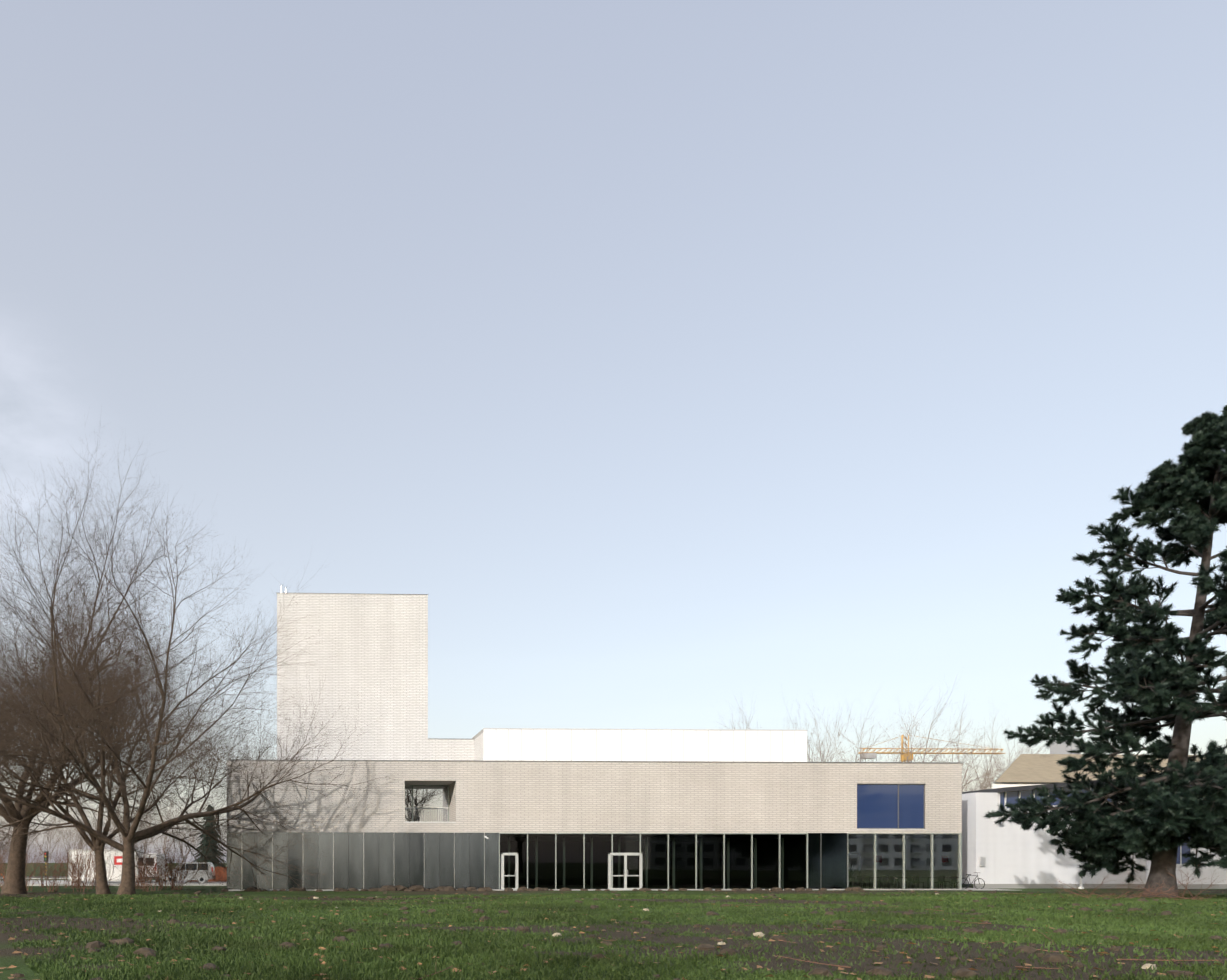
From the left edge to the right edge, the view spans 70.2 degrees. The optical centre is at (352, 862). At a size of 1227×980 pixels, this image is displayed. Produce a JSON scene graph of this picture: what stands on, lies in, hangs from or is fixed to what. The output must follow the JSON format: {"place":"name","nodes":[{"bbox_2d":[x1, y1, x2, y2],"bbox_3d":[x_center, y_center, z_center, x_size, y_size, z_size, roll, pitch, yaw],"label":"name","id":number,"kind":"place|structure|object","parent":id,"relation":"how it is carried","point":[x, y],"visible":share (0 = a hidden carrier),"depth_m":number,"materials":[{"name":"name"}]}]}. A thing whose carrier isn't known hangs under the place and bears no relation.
{"place":"outdoors","nodes":[
{"label":"outdoors","id":0,"kind":"place"},
{"bbox_2d":[228,832,961,890],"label":"ground floor walls","id":1,"kind":"structure","parent":0,"point":[549,889],"depth_m":49.02,"materials":[{"name":"grey concrete"}]},
{"bbox_2d":[226,759,961,834],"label":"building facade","id":2,"kind":"structure","parent":1,"relation":"on","point":[632,797],"depth_m":49.27,"materials":[{"name":"beige brick"}]},
{"bbox_2d":[227,832,498,888],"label":"galvanised panels","id":3,"kind":"object","parent":2,"relation":"attached to","point":[434,860],"visible":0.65,"depth_m":48.81,"materials":[{"name":"metal"}]},
{"bbox_2d":[277,593,473,759],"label":"building tower","id":4,"kind":"structure","parent":2,"relation":"on","point":[376,668],"depth_m":58.17,"materials":[{"name":"beige brick"}]},
{"bbox_2d":[405,785,448,821],"bbox_3d":[4.554,-3.665,51.583,3.077,2.459,0.270,0,0,-2],"label":"window","id":5,"kind":"structure","parent":2,"relation":"on","point":[426,803],"depth_m":51.72,"materials":[{"name":"glass"}]},
{"bbox_2d":[472,728,806,761],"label":"white roof box panels","id":6,"kind":"object","parent":2,"relation":"on","point":[567,744],"visible":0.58,"depth_m":55.43,"materials":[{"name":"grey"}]},
{"bbox_2d":[499,833,807,889],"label":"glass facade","id":7,"kind":"structure","parent":2,"relation":"attached to","point":[622,861],"depth_m":49.47,"materials":[{"name":"black glass"}]},
{"bbox_2d":[808,833,847,888],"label":"galvanised panels","id":8,"kind":"object","parent":2,"relation":"attached to","point":[827,860],"visible":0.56,"depth_m":49.74,"materials":[{"name":"metal"}]},
{"bbox_2d":[857,784,924,828],"bbox_3d":[32.835,-3.425,49.954,4.301,2.757,0.050,0,0,-2],"label":"band window","id":9,"kind":"structure","parent":2,"relation":"attached to","point":[890,806],"depth_m":49.98,"materials":[{"name":"blue glass"}]},
{"bbox_2d":[0,863,1226,979],"bbox_3d":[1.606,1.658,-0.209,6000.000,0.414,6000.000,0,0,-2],"label":"ground","id":10,"kind":"structure","parent":0,"point":[8,957],"depth_m":18.71,"materials":[{"name":"green plant"}]},
{"bbox_2d":[0,822,10,861],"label":"tree","id":11,"kind":"object","parent":10,"relation":"on","point":[3,841],"visible":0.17,"depth_m":135.58,"materials":[{"name":"brown plant"}]},
{"bbox_2d":[0,816,39,844],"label":"tree","id":12,"kind":"object","parent":10,"relation":"on","point":[28,832],"visible":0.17,"depth_m":151.00,"materials":[{"name":"brown plant"}]},
{"bbox_2d":[27,805,73,873],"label":"tree","id":13,"kind":"object","parent":10,"relation":"on","point":[48,835],"visible":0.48,"depth_m":122.64,"materials":[{"name":"brown plant"}]},
{"bbox_2d":[50,809,90,874],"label":"tree","id":14,"kind":"object","parent":10,"relation":"on","point":[70,834],"visible":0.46,"depth_m":111.46,"materials":[{"name":"brown plant"}]},
{"bbox_2d":[0,561,150,823],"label":"tree","id":15,"kind":"object","parent":10,"relation":"on","point":[37,712],"depth_m":50.23,"materials":[{"name":"brown plant"}]},
{"bbox_2d":[46,808,104,857],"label":"tree","id":16,"kind":"object","parent":10,"relation":"on","point":[71,835],"visible":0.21,"depth_m":115.76,"materials":[{"name":"brown plant"}]},
{"bbox_2d":[0,830,200,891],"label":"shrubs","id":17,"kind":"object","parent":10,"relation":"on","point":[70,865],"visible":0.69,"depth_m":50.02,"materials":[{"name":"brown plant"}]},
{"bbox_2d":[0,876,226,885],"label":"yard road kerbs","id":18,"kind":"structure","parent":10,"relation":"on","point":[63,883],"depth_m":65.28,"materials":[{"name":"concrete"}]},
{"bbox_2d":[44,851,47,876],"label":"traffic light","id":19,"kind":"object","parent":18,"relation":"on","point":[45,856],"visible":0.56,"depth_m":95.48,"materials":[{"name":"black"}]},
{"bbox_2d":[68,849,143,882],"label":"site container","id":20,"kind":"object","parent":18,"relation":"on","point":[116,872],"visible":0.42,"depth_m":66.90,"materials":[{"name":"white metal"}]},
{"bbox_2d":[139,853,167,882],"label":"white van","id":21,"kind":"object","parent":18,"relation":"on","point":[157,860],"visible":0.19,"depth_m":67.63,"materials":[{"name":"white metal"}]},
{"bbox_2d":[161,862,214,882],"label":"silver mpv car","id":22,"kind":"object","parent":18,"relation":"on","point":[204,877],"visible":0.44,"depth_m":66.47,"materials":[{"name":"grey metal"}]},
{"bbox_2d":[187,866,226,881],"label":"beech hedge","id":23,"kind":"object","parent":18,"relation":"on","point":[220,873],"visible":0.12,"depth_m":71.37,"materials":[{"name":"brown plant"}]},
{"bbox_2d":[84,788,146,849],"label":"tree","id":24,"kind":"object","parent":10,"relation":"on","point":[121,840],"visible":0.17,"depth_m":112.80,"materials":[{"name":"brown plant"}]},
{"bbox_2d":[0,439,238,893],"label":"tree","id":25,"kind":"object","parent":10,"relation":"on","point":[87,691],"depth_m":42.35,"materials":[{"name":"brown plant"}]},
{"bbox_2d":[98,794,147,848],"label":"tree","id":26,"kind":"object","parent":10,"relation":"on","point":[122,823],"visible":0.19,"depth_m":131.19,"materials":[{"name":"brown plant"}]},
{"bbox_2d":[0,472,264,893],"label":"tree","id":27,"kind":"object","parent":10,"relation":"on","point":[115,728],"depth_m":40.59,"materials":[{"name":"brown plant"}]},
{"bbox_2d":[116,802,164,852],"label":"tree","id":28,"kind":"object","parent":10,"relation":"on","point":[146,828],"visible":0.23,"depth_m":136.62,"materials":[{"name":"brown plant"}]},
{"bbox_2d":[143,788,191,853],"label":"tree","id":29,"kind":"object","parent":10,"relation":"on","point":[169,830],"visible":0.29,"depth_m":151.06,"materials":[{"name":"brown plant"}]},
{"bbox_2d":[160,799,198,860],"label":"tree","id":30,"kind":"object","parent":10,"relation":"on","point":[181,832],"visible":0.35,"depth_m":141.22,"materials":[{"name":"brown plant"}]},
{"bbox_2d":[0,406,411,894],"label":"tree","id":31,"kind":"object","parent":10,"relation":"on","point":[245,756],"depth_m":38.85,"materials":[{"name":"brown plant"}]},
{"bbox_2d":[192,804,225,867],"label":"spruce","id":32,"kind":"object","parent":10,"relation":"on","point":[205,841],"visible":0.35,"depth_m":73.73,"materials":[{"name":"green plant"}]},
{"bbox_2d":[0,885,1226,979],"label":"lawn stones","id":33,"kind":"object","parent":10,"relation":"on","point":[1052,957],"visible":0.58,"depth_m":19.49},
{"bbox_2d":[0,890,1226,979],"bbox_3d":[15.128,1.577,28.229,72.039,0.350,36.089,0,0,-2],"label":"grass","id":34,"kind":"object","parent":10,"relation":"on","point":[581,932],"visible":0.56,"depth_m":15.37,"materials":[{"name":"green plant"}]},
{"bbox_2d":[718,698,809,761],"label":"tree","id":35,"kind":"object","parent":10,"relation":"on","point":[744,719],"visible":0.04,"depth_m":131.23,"materials":[{"name":"brown plant"}]},
{"bbox_2d":[784,696,880,761],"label":"tree","id":36,"kind":"object","parent":10,"relation":"on","point":[826,736],"visible":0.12,"depth_m":146.93,"materials":[{"name":"brown plant"}]},
{"bbox_2d":[803,684,899,761],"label":"tree","id":37,"kind":"object","parent":10,"relation":"on","point":[809,758],"visible":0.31,"depth_m":125.96,"materials":[{"name":"brown plant"}]},
{"bbox_2d":[814,731,913,761],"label":"tree","id":38,"kind":"object","parent":10,"relation":"on","point":[867,750],"visible":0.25,"depth_m":122.76,"materials":[{"name":"brown plant"}]},
{"bbox_2d":[848,833,961,888],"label":"glass facade","id":39,"kind":"structure","parent":10,"relation":"on","point":[934,857],"depth_m":50.06,"materials":[{"name":"black glass"}]},
{"bbox_2d":[834,667,1006,790],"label":"tree","id":40,"kind":"object","parent":10,"relation":"on","point":[911,759],"visible":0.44,"depth_m":128.20,"materials":[{"name":"brown plant"}]},
{"bbox_2d":[858,735,1004,761],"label":"tower crane","id":41,"kind":"object","parent":10,"relation":"on","point":[868,754],"visible":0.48,"depth_m":265.78,"materials":[{"name":"yellow"}]},
{"bbox_2d":[878,697,1002,791],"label":"tree","id":42,"kind":"object","parent":10,"relation":"on","point":[966,771],"visible":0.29,"depth_m":116.62,"materials":[{"name":"brown plant"}]},
{"bbox_2d":[932,728,1052,790],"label":"tree","id":43,"kind":"object","parent":10,"relation":"on","point":[990,766],"visible":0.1,"depth_m":96.56,"materials":[{"name":"brown plant"}]},
{"bbox_2d":[967,738,1028,787],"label":"tree","id":44,"kind":"object","parent":10,"relation":"on","point":[996,759],"visible":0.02,"depth_m":153.45,"materials":[{"name":"brown plant"}]},
{"bbox_2d":[953,700,1045,791],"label":"tree","id":45,"kind":"object","parent":10,"relation":"on","point":[1039,750],"visible":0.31,"depth_m":142.87,"materials":[{"name":"brown plant"}]},
{"bbox_2d":[1078,850,1083,888],"bbox_3d":[46.659,-0.644,52.800,0.266,4.680,1.040,0,0,-2],"label":"white pole","id":46,"kind":"object","parent":10,"relation":"on","point":[1081,882],"visible":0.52,"depth_m":52.36,"materials":[{"name":"white metal"}]},
{"bbox_2d":[992,739,1203,788],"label":"tan roof building","id":47,"kind":"structure","parent":10,"relation":"on","point":[1026,769],"depth_m":89.66,"materials":[{"name":"white"}]},
{"bbox_2d":[983,405,1226,897],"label":"pine tree","id":48,"kind":"object","parent":10,"relation":"on","point":[1145,827],"depth_m":35.45,"materials":[{"name":"green plant"}]},
{"bbox_2d":[1051,856,1224,901],"bbox_3d":[32.369,0.851,33.716,5.904,2.413,7.285,0,0,42],"label":"brush pile","id":49,"kind":"object","parent":10,"relation":"on","point":[1151,892],"visible":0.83,"depth_m":33.59,"materials":[{"name":"plant"}]},
{"bbox_2d":[0,0,1226,862],"label":"sky","id":50,"kind":"structure","parent":0,"point":[685,359],"materials":[{"name":"blue"}]},
{"bbox_2d":[214,892,1226,979],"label":"lawn twigs","id":51,"kind":"object","parent":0,"point":[1041,968],"visible":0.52,"depth_m":13.08,"materials":[{"name":"brown wood"}]},
{"bbox_2d":[848,866,854,886],"bbox_3d":[30.604,0.801,50.392,0.681,1.730,0.821,0,0,-2],"label":"cafe plant","id":52,"kind":"object","parent":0,"point":[850,883],"depth_m":50.23,"materials":[{"name":"green plant"}]},
{"bbox_2d":[851,875,942,888],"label":"cafe tables chairs","id":53,"kind":"object","parent":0,"point":[940,879],"depth_m":51.17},
{"bbox_2d":[848,835,957,888],"bbox_3d":[33.593,-0.046,52.045,7.131,3.485,4.080,0,0,-2],"label":"cafe interior","id":54,"kind":"object","parent":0,"point":[881,856],"depth_m":54.12,"materials":[{"name":"black"}]},
{"bbox_2d":[962,888,1007,889],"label":"passage paving","id":55,"kind":"structure","parent":0,"point":[981,889],"depth_m":50.58,"materials":[{"name":"grey concrete"}]},
{"bbox_2d":[962,872,984,888],"bbox_3d":[39.074,1.176,51.667,1.761,1.082,0.500,0,0,-2],"label":"bicycle","id":56,"kind":"object","parent":55,"relation":"on","point":[973,880],"visible":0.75,"depth_m":51.66,"materials":[{"name":"black metal"}]},
{"bbox_2d":[962,777,1226,888],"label":"white building","id":57,"kind":"structure","parent":0,"point":[1015,855],"depth_m":53.21,"materials":[{"name":"paint"}]},
{"bbox_2d":[979,793,1003,865],"bbox_3d":[41.354,-2.147,52.942,1.318,4.786,0.397,0,0,-2],"label":"electric box","id":58,"kind":"object","parent":57,"relation":"attached to","point":[982,861],"visible":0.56,"depth_m":53.01,"materials":[{"name":"grey"}]}
]}

